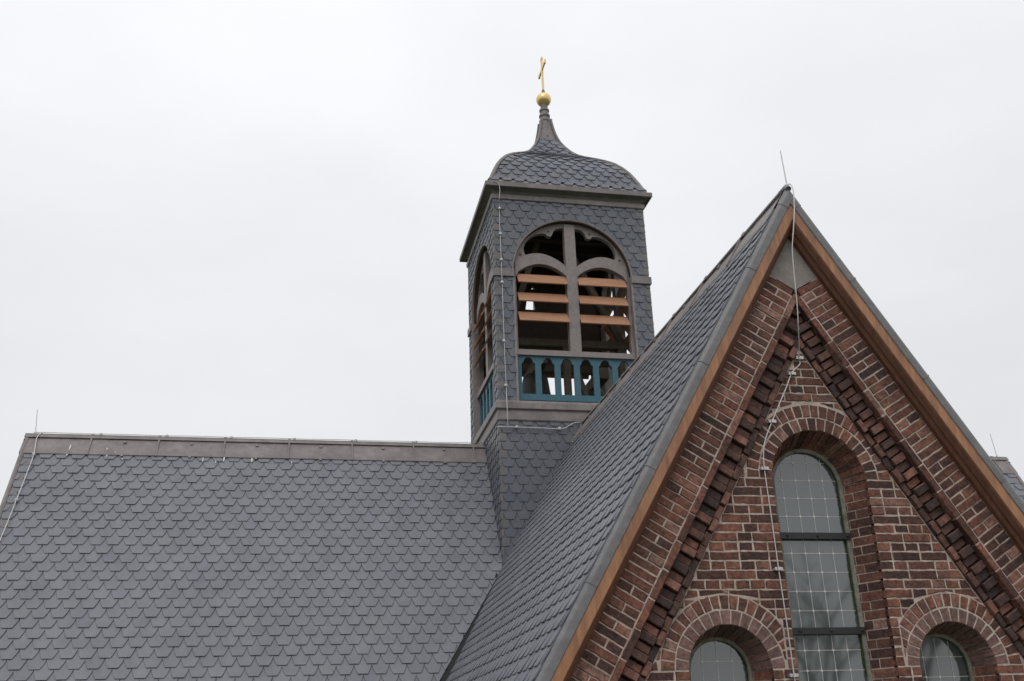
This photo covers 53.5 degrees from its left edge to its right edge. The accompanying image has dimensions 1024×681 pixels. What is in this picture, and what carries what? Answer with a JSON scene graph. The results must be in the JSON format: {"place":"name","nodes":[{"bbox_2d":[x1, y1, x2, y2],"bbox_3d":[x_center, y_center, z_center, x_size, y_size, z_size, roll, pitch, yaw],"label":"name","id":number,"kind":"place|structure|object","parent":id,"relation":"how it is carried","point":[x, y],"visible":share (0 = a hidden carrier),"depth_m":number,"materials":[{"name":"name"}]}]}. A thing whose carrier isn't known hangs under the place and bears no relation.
{"place":"outdoors","nodes":[
{"label":"outdoors","id":0,"kind":"place"},
{"bbox_2d":[0,0,1023,504],"label":"sky","id":1,"kind":"structure","parent":0,"point":[222,218],"materials":[{"name":"white"}]},
{"label":"ground","id":2,"kind":"structure","parent":0,"visible":0},
{"bbox_2d":[0,185,1023,680],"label":"chapel","id":3,"kind":"structure","parent":2,"relation":"on","point":[644,547],"depth_m":9.31,"materials":[{"name":"brick"}]},
{"bbox_2d":[0,432,42,539],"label":"lightning cable","id":4,"kind":"object","parent":3,"relation":"attached to","point":[33,455],"visible":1,"depth_m":14.99,"materials":[{"name":"metal"}]},
{"bbox_2d":[34,432,474,442],"bbox_3d":[-4.010,1.606,16.635,7.126,0.044,0.075,3,-22,-11],"label":"lightning cable","id":5,"kind":"object","parent":3,"relation":"attached to","point":[166,435],"visible":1,"depth_m":16.58,"materials":[{"name":"metal"}]},
{"bbox_2d":[497,422,580,429],"bbox_3d":[0.430,1.347,16.152,1.368,0.141,0.077,3,-22,-11],"label":"lightning cable","id":6,"kind":"object","parent":3,"relation":"attached to","point":[558,428],"visible":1,"depth_m":16.12,"materials":[{"name":"metal"}]},
{"bbox_2d":[459,57,654,564],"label":"bell tower","id":7,"kind":"structure","parent":3,"relation":"on","point":[572,252],"depth_m":17.60,"materials":[{"name":"stone"}]},
{"bbox_2d":[471,244,494,437],"bbox_3d":[-0.437,-0.102,18.093,0.217,3.390,2.124,3,-22,-11],"label":"belfry window","id":8,"kind":"structure","parent":7,"relation":"in","point":[483,389],"depth_m":18.53,"materials":[{"name":"teal paint"}]},
{"bbox_2d":[491,181,507,424],"bbox_3d":[-0.196,-0.695,16.770,0.142,4.400,0.255,-21,-29,39],"label":"lightning cable","id":9,"kind":"object","parent":7,"relation":"attached to","point":[502,282],"visible":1,"depth_m":16.91,"materials":[{"name":"metal"}]},
{"bbox_2d":[522,359,550,393],"bbox_3d":[0.418,0.903,17.863,0.859,1.020,1.097,-11,-24,22],"label":"bell","id":10,"kind":"object","parent":7,"relation":"hanging from","point":[528,385],"visible":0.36,"depth_m":17.72,"materials":[{"name":"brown metal"}]},
{"bbox_2d":[522,285,591,378],"bbox_3d":[0.551,0.423,19.477,2.124,3.390,0.217,3,-22,-11],"label":"belfry window","id":11,"kind":"structure","parent":7,"relation":"in","point":[547,375],"depth_m":19.56,"materials":[{"name":"paint"}]},
{"bbox_2d":[512,219,638,402],"bbox_3d":[1.042,-0.517,17.195,2.124,3.390,0.217,3,-22,-11],"label":"belfry window","id":12,"kind":"structure","parent":7,"relation":"in","point":[569,271],"depth_m":17.21,"materials":[{"name":"teal paint"}]},
{"bbox_2d":[581,367,608,395],"bbox_3d":[1.481,1.061,18.027,0.602,0.780,1.213,-6,-22,9],"label":"bell","id":13,"kind":"object","parent":7,"relation":"hanging from","point":[604,375],"visible":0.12,"depth_m":17.78,"materials":[{"name":"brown metal"}]},
{"bbox_2d":[600,255,629,392],"bbox_3d":[2.030,0.008,18.578,0.217,3.390,2.124,3,-22,-11],"label":"belfry window","id":14,"kind":"structure","parent":7,"relation":"in","point":[606,335],"depth_m":19.07,"materials":[{"name":"teal paint"}]},
{"bbox_2d":[689,637,752,680],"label":"gable window","id":15,"kind":"structure","parent":3,"relation":"in","point":[717,658],"depth_m":8.25,"materials":[{"name":"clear glass"}]},
{"bbox_2d":[759,183,803,680],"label":"lightning cable","id":16,"kind":"object","parent":3,"relation":"attached to","point":[764,468],"visible":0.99,"depth_m":8.75,"materials":[{"name":"metal"}]},
{"bbox_2d":[780,151,787,184],"bbox_3d":[2.586,-1.615,9.640,0.030,0.425,0.032,-21,-29,38],"label":"lightning rod","id":17,"kind":"object","parent":3,"relation":"on","point":[783,169],"visible":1,"depth_m":9.64,"materials":[{"name":"metal"}]},
{"bbox_2d":[772,449,872,680],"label":"gable window","id":18,"kind":"structure","parent":3,"relation":"in","point":[829,632],"depth_m":8.72,"materials":[{"name":"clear glass"}]},
{"bbox_2d":[920,633,974,680],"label":"gable window","id":19,"kind":"structure","parent":3,"relation":"in","point":[942,658],"depth_m":8.64,"materials":[{"name":"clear glass"}]}
]}

